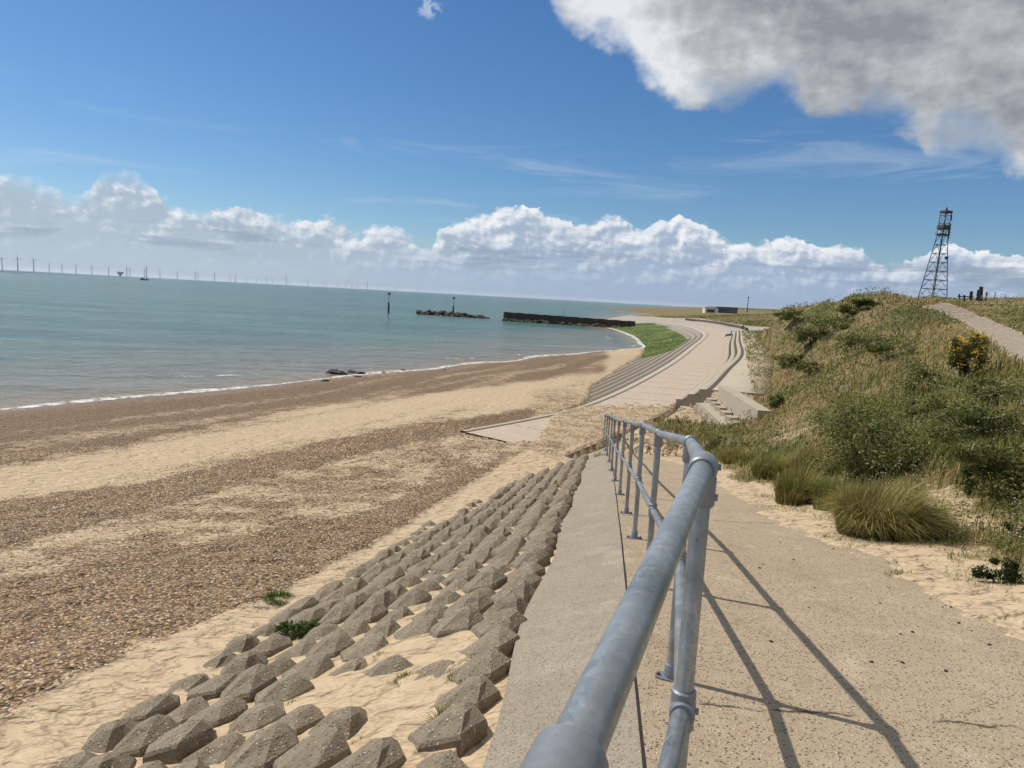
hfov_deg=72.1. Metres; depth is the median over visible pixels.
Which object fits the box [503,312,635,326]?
groyne wall
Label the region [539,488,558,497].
revetment block
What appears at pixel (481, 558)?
revetment block
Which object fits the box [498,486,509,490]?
revetment block
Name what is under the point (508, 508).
revetment block
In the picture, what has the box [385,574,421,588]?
revetment block
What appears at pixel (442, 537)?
revetment block
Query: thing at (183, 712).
revetment block
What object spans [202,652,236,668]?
revetment block
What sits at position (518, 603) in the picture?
revetment block
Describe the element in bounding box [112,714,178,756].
revetment block
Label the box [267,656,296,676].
revetment block
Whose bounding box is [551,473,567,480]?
revetment block
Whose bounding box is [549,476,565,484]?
revetment block
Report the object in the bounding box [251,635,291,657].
revetment block
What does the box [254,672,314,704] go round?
revetment block
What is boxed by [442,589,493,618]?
revetment block
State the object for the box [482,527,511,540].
revetment block
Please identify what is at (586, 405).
promenade kerb
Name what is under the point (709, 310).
kiosk
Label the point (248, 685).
revetment block
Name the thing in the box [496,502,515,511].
revetment block
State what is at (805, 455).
grass clump
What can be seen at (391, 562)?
revetment block
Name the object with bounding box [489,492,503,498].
revetment block
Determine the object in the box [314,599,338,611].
revetment block
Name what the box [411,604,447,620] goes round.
revetment block
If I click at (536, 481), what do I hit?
revetment block
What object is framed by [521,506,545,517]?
revetment block
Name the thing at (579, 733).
handrail
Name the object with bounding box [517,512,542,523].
revetment block
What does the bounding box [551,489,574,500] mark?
revetment block
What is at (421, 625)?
revetment block
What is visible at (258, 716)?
revetment block
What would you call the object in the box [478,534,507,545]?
revetment block
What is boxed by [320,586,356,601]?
revetment block
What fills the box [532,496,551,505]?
revetment block
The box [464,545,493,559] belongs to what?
revetment block
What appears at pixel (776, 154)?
sky
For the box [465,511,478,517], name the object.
revetment block
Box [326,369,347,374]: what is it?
rock
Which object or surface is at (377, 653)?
dry weed
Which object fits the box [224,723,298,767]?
revetment block
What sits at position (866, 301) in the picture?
shrub
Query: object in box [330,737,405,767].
revetment block
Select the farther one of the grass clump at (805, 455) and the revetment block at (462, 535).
the grass clump at (805, 455)
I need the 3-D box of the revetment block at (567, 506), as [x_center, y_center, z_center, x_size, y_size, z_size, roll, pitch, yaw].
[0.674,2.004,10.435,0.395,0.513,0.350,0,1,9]
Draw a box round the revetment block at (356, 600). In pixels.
[332,590,368,609]
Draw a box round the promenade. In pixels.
[463,322,728,453]
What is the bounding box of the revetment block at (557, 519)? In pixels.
[535,517,563,528]
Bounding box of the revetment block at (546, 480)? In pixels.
[536,479,550,485]
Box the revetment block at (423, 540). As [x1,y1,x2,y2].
[417,537,429,544]
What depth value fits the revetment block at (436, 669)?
4.18 m
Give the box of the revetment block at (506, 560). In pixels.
[480,556,514,570]
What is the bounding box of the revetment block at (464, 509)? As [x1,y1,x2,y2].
[457,507,469,512]
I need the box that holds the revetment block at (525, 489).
[516,488,531,494]
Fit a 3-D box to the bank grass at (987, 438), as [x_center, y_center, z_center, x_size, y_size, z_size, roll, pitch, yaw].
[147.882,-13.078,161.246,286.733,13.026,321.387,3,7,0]
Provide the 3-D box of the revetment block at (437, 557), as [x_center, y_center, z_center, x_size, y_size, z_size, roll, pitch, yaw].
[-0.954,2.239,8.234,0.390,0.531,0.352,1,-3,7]
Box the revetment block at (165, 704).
[121,693,179,721]
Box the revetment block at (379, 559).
[367,556,386,562]
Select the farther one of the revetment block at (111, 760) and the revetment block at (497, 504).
the revetment block at (497, 504)
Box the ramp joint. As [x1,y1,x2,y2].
[611,453,646,767]
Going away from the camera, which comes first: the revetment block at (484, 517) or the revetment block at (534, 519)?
the revetment block at (534, 519)
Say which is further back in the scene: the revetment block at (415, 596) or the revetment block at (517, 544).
the revetment block at (517, 544)
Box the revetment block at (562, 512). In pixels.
[539,508,567,519]
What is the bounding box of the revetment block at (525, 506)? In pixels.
[514,504,529,510]
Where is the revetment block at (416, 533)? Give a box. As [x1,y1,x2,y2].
[409,530,422,535]
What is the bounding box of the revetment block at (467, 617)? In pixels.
[429,604,484,637]
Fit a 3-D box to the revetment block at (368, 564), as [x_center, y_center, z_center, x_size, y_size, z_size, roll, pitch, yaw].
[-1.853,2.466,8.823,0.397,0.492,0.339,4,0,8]
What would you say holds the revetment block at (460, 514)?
on the ground at (252, 420)
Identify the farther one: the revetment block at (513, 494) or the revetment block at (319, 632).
the revetment block at (513, 494)
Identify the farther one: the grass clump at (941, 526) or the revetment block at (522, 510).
the revetment block at (522, 510)
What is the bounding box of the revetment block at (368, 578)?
[363,575,374,582]
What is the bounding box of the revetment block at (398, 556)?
[380,551,406,562]
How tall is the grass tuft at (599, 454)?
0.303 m
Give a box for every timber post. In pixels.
[969,291,972,301]
[978,287,982,300]
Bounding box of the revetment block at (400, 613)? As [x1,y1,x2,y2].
[376,606,414,623]
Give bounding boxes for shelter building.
[716,307,737,313]
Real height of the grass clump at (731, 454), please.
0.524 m
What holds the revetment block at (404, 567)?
on the ground at (252, 420)
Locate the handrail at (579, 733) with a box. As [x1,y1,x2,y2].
[519,414,721,767]
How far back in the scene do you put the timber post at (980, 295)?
51.30 m
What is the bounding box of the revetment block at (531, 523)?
[511,521,537,532]
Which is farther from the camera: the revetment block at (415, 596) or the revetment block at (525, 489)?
the revetment block at (525, 489)
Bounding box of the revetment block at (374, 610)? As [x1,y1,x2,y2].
[343,599,388,623]
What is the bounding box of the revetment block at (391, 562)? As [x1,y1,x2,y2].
[384,559,399,566]
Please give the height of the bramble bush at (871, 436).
1.352 m
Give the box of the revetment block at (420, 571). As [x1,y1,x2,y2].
[404,566,428,577]
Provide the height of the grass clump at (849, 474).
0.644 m
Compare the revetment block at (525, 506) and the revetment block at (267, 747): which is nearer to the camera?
the revetment block at (267, 747)
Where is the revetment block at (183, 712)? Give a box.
[167,696,208,724]
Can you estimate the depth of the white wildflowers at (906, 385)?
18.20 m
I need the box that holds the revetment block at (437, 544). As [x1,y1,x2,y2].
[432,541,442,547]
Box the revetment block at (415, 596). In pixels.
[388,587,431,609]
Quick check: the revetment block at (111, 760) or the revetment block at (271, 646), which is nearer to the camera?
the revetment block at (111, 760)
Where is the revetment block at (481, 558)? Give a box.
[457,553,492,567]
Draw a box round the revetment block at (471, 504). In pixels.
[466,502,477,506]
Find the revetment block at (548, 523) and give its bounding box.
[530,521,561,533]
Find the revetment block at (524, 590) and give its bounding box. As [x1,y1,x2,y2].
[490,579,535,602]
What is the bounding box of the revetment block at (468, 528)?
[450,524,474,536]
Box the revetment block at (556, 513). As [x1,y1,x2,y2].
[537,510,564,524]
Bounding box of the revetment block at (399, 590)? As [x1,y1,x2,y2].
[387,583,407,597]
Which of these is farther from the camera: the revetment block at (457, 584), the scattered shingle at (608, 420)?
the scattered shingle at (608, 420)
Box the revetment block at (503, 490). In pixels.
[496,489,507,492]
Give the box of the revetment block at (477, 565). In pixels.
[459,560,483,569]
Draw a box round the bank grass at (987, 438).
[651,290,1023,575]
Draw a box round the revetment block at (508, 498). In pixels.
[493,496,512,502]
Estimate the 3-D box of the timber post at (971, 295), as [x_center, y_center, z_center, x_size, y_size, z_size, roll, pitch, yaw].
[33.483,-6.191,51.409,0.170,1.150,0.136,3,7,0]
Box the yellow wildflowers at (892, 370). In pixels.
[659,286,1021,489]
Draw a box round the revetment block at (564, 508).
[544,505,568,514]
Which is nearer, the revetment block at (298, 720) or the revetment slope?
the revetment block at (298, 720)
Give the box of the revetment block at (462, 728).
[407,702,487,757]
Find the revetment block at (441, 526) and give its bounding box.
[430,524,445,529]
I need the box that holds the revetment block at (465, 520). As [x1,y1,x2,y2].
[452,515,469,524]
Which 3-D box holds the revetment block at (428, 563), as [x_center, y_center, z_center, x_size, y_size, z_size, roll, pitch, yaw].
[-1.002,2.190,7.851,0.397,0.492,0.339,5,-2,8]
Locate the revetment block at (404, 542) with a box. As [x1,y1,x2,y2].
[396,539,409,545]
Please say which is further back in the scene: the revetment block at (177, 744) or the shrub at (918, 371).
the shrub at (918, 371)
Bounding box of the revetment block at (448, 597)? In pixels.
[425,590,461,607]
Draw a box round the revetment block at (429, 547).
[410,543,436,553]
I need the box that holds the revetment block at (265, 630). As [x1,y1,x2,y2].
[252,623,276,637]
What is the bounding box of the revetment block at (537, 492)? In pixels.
[524,490,541,498]
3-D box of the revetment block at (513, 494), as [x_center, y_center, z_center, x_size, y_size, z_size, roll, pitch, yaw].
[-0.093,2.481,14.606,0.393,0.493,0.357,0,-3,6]
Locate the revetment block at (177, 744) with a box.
[143,718,213,763]
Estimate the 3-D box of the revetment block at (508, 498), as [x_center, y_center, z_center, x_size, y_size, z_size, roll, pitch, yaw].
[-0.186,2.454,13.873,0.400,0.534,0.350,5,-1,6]
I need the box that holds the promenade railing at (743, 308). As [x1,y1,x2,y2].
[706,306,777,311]
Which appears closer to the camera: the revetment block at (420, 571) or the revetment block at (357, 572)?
the revetment block at (420, 571)
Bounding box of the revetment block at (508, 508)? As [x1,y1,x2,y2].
[499,506,513,511]
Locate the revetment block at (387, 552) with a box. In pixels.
[375,548,394,557]
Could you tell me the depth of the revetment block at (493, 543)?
8.14 m
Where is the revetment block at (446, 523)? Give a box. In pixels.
[437,520,450,526]
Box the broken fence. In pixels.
[957,294,973,302]
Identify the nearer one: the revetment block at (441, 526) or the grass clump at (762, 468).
the revetment block at (441, 526)
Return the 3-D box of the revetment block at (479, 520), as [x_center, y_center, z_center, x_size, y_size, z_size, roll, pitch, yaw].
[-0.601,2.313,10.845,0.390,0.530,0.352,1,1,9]
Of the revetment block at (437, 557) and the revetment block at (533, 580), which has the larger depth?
the revetment block at (437, 557)
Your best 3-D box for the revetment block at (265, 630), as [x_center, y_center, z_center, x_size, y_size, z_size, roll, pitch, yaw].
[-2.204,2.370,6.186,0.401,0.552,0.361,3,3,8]
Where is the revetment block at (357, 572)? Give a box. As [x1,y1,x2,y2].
[345,566,367,577]
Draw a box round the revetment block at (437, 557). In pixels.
[427,553,443,561]
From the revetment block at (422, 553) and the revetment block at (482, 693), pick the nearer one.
the revetment block at (482, 693)
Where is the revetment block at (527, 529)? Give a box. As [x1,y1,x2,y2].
[507,526,534,537]
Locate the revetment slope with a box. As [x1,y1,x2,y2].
[582,322,706,405]
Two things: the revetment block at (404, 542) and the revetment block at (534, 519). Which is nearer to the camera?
the revetment block at (534, 519)
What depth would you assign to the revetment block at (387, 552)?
9.50 m
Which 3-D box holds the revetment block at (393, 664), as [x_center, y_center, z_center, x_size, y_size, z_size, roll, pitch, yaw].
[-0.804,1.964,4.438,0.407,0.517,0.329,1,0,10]
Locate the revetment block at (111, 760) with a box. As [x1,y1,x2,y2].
[81,752,136,767]
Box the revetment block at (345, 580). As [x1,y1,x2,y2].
[341,577,352,583]
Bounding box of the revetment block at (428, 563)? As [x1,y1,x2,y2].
[406,558,436,572]
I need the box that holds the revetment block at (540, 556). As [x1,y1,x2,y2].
[508,547,549,568]
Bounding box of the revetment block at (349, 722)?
[308,706,367,739]
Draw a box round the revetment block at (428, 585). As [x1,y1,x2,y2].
[410,580,442,591]
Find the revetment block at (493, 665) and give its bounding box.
[447,648,510,684]
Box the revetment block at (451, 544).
[431,540,458,552]
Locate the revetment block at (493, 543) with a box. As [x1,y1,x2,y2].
[471,539,502,552]
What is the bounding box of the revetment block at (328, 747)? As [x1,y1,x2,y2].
[273,726,350,767]
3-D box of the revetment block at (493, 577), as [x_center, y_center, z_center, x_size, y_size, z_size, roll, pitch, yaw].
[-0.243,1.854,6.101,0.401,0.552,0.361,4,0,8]
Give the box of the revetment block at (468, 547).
[446,541,476,555]
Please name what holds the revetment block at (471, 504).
on the ground at (252, 420)
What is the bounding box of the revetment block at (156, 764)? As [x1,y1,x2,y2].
[138,760,167,767]
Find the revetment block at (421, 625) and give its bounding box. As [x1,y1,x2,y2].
[393,614,438,639]
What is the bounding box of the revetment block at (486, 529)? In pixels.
[466,524,491,536]
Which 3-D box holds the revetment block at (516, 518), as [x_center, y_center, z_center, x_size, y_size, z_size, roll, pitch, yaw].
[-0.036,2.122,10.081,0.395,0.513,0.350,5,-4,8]
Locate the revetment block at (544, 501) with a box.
[527,500,548,510]
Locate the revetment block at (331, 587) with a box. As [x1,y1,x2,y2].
[321,580,343,592]
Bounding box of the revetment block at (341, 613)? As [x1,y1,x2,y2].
[319,602,355,624]
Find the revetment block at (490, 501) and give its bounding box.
[482,499,494,504]
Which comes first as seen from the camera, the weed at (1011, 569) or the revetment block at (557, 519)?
the weed at (1011, 569)
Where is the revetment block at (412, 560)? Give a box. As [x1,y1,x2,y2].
[397,555,421,565]
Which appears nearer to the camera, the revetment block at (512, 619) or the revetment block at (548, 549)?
the revetment block at (512, 619)
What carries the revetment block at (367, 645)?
on the ground at (252, 420)
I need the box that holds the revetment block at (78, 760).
[50,750,97,767]
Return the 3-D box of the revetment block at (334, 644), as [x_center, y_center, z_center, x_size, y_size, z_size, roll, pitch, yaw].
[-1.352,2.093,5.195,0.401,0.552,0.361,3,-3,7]
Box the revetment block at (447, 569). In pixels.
[422,565,454,577]
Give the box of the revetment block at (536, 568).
[506,561,545,578]
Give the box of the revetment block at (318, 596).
[312,589,329,601]
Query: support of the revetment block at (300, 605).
on the ground at (252, 420)
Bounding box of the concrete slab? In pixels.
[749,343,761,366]
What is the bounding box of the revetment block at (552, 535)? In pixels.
[525,530,557,544]
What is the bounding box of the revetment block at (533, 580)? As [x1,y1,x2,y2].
[500,571,541,588]
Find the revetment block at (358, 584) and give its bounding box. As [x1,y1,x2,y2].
[341,577,367,591]
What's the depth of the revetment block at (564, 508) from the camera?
10.00 m
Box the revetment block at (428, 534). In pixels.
[413,530,436,541]
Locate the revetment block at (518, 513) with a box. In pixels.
[508,511,523,516]
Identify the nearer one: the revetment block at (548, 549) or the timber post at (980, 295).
the revetment block at (548, 549)
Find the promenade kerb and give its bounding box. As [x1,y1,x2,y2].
[461,322,707,434]
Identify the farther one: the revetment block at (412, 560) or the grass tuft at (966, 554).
the revetment block at (412, 560)
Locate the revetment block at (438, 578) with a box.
[422,574,444,583]
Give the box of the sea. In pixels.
[0,270,693,409]
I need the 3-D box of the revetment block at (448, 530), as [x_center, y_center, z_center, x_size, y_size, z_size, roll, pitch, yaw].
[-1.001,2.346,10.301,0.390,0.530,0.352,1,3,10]
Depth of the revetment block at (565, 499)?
10.75 m
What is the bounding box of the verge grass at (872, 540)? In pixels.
[753,443,1023,621]
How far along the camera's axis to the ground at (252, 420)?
13.87 m
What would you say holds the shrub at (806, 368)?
on the ground at (252, 420)
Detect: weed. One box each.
[273,619,320,640]
[368,649,386,659]
[442,666,458,683]
[970,556,1023,583]
[1000,521,1022,533]
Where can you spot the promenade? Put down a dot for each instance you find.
(683, 375)
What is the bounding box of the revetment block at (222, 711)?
[186,696,246,727]
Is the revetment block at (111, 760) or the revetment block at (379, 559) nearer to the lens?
the revetment block at (111, 760)
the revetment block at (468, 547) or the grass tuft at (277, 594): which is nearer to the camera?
the grass tuft at (277, 594)
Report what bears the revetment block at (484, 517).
on the ground at (252, 420)
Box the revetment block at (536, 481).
[525,479,539,485]
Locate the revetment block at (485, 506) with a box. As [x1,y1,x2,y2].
[476,504,488,508]
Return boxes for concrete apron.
[482,447,642,767]
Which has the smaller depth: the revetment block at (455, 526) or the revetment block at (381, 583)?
the revetment block at (381, 583)
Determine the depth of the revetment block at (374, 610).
5.90 m
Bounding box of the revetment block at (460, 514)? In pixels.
[454,512,466,516]
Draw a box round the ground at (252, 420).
[0,294,1023,767]
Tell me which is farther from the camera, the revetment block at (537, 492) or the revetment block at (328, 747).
the revetment block at (537, 492)
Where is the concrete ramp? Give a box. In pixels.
[611,446,1023,767]
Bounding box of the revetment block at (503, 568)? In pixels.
[486,564,511,573]
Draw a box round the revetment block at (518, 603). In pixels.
[482,594,527,617]
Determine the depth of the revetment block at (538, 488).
13.81 m
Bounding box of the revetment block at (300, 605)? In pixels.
[283,596,318,612]
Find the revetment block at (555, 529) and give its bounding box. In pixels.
[527,524,560,540]
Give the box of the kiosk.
[702,307,715,313]
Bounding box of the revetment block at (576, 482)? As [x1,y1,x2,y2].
[559,480,579,487]
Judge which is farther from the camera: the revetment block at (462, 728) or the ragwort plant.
the ragwort plant
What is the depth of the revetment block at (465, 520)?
11.36 m
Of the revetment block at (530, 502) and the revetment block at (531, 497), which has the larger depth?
the revetment block at (531, 497)
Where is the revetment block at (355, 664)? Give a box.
[328,658,367,675]
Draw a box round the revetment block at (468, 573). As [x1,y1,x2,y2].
[441,566,479,586]
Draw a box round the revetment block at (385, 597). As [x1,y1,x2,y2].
[364,588,397,608]
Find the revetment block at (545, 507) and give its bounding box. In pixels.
[525,503,549,513]
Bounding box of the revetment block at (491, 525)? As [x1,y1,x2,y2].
[481,521,497,530]
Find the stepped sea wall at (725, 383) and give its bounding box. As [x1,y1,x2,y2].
[676,318,772,425]
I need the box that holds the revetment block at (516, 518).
[497,515,521,525]
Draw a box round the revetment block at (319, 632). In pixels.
[301,623,338,640]
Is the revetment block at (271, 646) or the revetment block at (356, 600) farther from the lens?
the revetment block at (356, 600)
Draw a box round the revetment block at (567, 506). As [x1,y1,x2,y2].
[546,502,570,511]
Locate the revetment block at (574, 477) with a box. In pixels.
[562,476,580,484]
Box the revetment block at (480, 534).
[461,529,487,542]
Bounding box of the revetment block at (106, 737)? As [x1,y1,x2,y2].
[81,719,138,752]
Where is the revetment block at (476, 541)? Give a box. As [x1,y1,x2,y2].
[455,537,482,547]
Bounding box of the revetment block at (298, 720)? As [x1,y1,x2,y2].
[269,704,324,735]
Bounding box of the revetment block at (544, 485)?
[530,483,547,491]
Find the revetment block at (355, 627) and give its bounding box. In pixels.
[326,618,370,637]
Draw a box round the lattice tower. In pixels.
[918,207,952,297]
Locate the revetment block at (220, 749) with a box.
[181,732,245,765]
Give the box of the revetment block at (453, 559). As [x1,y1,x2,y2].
[430,552,464,571]
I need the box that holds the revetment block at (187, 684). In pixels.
[164,673,209,693]
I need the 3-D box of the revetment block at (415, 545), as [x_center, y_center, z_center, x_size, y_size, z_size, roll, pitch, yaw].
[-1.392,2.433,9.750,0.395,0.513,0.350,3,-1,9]
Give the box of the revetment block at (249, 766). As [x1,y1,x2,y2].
[235,765,258,767]
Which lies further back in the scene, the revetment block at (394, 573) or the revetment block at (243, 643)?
the revetment block at (394, 573)
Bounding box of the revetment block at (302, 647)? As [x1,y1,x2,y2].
[275,638,316,659]
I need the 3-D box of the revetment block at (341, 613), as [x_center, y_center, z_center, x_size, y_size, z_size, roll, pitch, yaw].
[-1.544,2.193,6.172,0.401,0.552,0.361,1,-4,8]
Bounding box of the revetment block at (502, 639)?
[460,626,519,657]
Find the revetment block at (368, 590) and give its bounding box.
[359,585,379,596]
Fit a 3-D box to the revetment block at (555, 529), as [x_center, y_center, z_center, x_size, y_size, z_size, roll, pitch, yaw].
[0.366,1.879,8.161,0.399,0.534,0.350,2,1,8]
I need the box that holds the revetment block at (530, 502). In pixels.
[514,499,535,509]
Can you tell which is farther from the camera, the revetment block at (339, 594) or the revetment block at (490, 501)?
the revetment block at (490, 501)
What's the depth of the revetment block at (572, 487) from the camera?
12.65 m
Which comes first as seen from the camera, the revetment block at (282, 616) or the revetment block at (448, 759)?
the revetment block at (448, 759)
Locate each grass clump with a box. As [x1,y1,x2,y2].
[716,443,761,463]
[748,448,793,479]
[769,456,832,505]
[785,441,845,476]
[806,469,860,510]
[811,466,975,543]
[841,444,883,480]
[910,495,973,539]
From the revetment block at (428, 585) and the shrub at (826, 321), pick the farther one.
the shrub at (826, 321)
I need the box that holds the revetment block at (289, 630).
[269,619,308,639]
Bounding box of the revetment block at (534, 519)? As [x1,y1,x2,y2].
[514,517,539,527]
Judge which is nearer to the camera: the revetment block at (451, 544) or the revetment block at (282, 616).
the revetment block at (282, 616)
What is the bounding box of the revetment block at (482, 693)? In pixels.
[435,676,500,712]
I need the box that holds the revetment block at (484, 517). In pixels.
[476,515,488,520]
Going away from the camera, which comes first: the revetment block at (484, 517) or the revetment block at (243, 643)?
the revetment block at (243, 643)
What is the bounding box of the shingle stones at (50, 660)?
[0,424,522,722]
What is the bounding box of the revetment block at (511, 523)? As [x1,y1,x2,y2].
[492,520,517,531]
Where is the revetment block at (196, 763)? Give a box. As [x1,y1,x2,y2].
[174,759,209,767]
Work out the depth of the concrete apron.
4.39 m
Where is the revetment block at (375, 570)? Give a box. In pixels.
[360,562,389,577]
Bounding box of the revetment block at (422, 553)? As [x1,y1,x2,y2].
[400,548,430,561]
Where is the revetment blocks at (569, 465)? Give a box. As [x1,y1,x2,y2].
[514,454,588,482]
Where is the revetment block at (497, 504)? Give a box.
[485,501,503,509]
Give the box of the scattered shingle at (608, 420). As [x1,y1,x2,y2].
[533,391,765,457]
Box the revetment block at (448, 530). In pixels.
[431,527,454,539]
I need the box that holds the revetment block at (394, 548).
[388,544,401,552]
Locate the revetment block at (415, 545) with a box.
[399,541,423,551]
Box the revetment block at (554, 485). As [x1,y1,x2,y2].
[545,484,559,490]
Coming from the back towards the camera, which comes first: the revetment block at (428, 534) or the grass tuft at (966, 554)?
the revetment block at (428, 534)
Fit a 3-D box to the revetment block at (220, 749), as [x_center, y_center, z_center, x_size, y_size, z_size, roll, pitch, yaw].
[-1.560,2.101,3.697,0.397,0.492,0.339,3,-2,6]
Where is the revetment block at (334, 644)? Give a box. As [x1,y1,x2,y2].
[305,630,354,657]
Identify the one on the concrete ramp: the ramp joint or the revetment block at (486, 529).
the ramp joint
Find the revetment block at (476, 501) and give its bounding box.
[472,499,482,503]
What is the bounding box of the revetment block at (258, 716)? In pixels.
[227,701,285,733]
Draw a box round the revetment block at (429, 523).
[421,520,436,526]
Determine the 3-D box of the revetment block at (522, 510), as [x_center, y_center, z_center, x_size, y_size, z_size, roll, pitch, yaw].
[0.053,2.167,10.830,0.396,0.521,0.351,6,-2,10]
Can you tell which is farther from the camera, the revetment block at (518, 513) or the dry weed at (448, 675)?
the revetment block at (518, 513)
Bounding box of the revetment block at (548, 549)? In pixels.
[515,544,553,558]
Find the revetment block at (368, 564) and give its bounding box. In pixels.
[359,561,375,568]
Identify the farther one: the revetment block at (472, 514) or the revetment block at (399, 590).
the revetment block at (472, 514)
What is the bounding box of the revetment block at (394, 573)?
[372,565,405,581]
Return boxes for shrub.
[767,393,784,408]
[773,308,805,321]
[774,353,805,366]
[788,325,827,345]
[792,360,825,373]
[808,315,855,331]
[832,332,890,353]
[834,304,872,314]
[848,297,881,305]
[861,340,919,358]
[886,356,965,391]
[892,398,938,419]
[921,394,977,421]
[953,441,1023,504]
[956,463,990,495]
[963,377,1023,403]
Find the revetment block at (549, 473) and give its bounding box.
[543,471,557,477]
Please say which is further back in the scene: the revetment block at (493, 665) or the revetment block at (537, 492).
the revetment block at (537, 492)
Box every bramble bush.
[795,391,968,481]
[919,401,1023,439]
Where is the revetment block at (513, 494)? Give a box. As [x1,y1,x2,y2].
[501,492,516,497]
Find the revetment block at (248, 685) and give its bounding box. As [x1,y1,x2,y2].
[220,663,276,702]
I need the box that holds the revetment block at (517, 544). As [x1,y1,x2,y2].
[490,538,524,556]
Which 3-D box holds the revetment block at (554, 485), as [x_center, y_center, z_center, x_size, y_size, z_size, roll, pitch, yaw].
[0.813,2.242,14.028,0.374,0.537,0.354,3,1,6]
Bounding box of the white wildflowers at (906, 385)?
[662,287,1023,536]
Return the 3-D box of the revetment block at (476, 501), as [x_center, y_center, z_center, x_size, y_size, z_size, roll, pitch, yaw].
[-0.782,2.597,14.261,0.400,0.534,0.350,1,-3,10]
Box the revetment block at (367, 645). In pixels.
[339,632,388,661]
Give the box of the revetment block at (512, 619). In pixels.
[471,608,527,638]
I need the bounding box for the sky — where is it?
[0,0,1023,308]
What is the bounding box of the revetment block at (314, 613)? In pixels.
[288,606,326,622]
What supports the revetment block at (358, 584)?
on the ground at (252, 420)
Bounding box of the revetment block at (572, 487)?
[555,483,576,494]
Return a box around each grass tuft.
[262,588,294,606]
[393,670,416,686]
[415,702,448,726]
[589,451,604,456]
[882,568,923,577]
[947,548,1002,562]
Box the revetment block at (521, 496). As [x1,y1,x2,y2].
[510,494,525,500]
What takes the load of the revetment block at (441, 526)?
on the ground at (252, 420)
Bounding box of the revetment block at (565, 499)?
[547,495,572,507]
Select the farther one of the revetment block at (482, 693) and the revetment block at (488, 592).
the revetment block at (488, 592)
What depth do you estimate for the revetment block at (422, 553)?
8.70 m
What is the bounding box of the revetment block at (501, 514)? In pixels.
[485,510,506,520]
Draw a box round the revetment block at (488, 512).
[471,509,493,520]
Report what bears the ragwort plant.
on the ground at (252, 420)
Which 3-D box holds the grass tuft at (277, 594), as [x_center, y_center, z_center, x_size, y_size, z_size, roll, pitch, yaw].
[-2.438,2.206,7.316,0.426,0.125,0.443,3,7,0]
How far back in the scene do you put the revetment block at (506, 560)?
6.83 m
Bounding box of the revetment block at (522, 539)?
[507,536,526,543]
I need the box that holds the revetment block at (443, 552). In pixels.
[424,548,449,559]
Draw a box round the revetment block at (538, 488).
[527,487,543,495]
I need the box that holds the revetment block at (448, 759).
[416,750,468,767]
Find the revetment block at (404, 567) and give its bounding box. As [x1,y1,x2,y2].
[400,563,410,571]
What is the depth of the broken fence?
51.36 m
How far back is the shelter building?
332.74 m
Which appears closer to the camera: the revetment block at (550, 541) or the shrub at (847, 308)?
the revetment block at (550, 541)
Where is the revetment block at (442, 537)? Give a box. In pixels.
[428,533,450,542]
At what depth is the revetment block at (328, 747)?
3.26 m
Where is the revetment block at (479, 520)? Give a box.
[464,517,484,525]
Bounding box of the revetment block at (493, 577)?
[462,566,507,593]
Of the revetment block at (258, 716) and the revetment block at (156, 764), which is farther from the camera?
the revetment block at (258, 716)
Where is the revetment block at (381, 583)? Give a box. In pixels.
[362,577,391,589]
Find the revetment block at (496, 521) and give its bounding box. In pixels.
[484,517,500,524]
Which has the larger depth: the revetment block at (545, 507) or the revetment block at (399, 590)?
the revetment block at (545, 507)
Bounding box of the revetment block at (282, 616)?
[269,608,296,624]
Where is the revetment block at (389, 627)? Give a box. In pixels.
[364,618,400,637]
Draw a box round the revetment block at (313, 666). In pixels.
[281,651,334,679]
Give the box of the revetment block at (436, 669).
[413,660,454,680]
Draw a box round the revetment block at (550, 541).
[519,536,555,551]
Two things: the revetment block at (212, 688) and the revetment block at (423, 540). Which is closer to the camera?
the revetment block at (212, 688)
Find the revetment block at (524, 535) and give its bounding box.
[503,533,528,542]
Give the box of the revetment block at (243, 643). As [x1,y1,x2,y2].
[222,634,259,652]
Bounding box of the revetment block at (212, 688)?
[186,673,237,700]
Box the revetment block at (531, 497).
[519,495,539,502]
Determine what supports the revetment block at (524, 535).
on the ground at (252, 420)
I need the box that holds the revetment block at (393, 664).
[364,654,412,676]
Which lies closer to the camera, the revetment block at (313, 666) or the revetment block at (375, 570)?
the revetment block at (313, 666)
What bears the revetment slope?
on the ground at (252, 420)
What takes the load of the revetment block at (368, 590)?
on the ground at (252, 420)
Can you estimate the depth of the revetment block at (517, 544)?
7.57 m
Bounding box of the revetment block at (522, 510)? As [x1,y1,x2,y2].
[504,508,526,518]
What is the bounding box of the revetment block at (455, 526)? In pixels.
[438,523,460,532]
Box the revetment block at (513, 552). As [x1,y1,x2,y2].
[485,548,519,563]
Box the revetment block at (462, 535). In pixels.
[445,531,468,542]
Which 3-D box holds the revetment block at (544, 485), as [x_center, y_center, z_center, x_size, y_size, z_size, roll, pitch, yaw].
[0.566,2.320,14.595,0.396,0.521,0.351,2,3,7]
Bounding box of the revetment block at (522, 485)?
[510,483,525,489]
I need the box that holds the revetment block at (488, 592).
[453,587,495,603]
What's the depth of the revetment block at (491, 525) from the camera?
9.85 m
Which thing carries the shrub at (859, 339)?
on the ground at (252, 420)
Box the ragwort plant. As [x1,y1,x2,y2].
[944,331,991,376]
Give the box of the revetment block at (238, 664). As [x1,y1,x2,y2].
[219,651,266,675]
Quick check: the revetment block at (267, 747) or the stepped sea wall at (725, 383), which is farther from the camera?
the stepped sea wall at (725, 383)
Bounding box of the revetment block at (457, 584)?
[439,578,467,592]

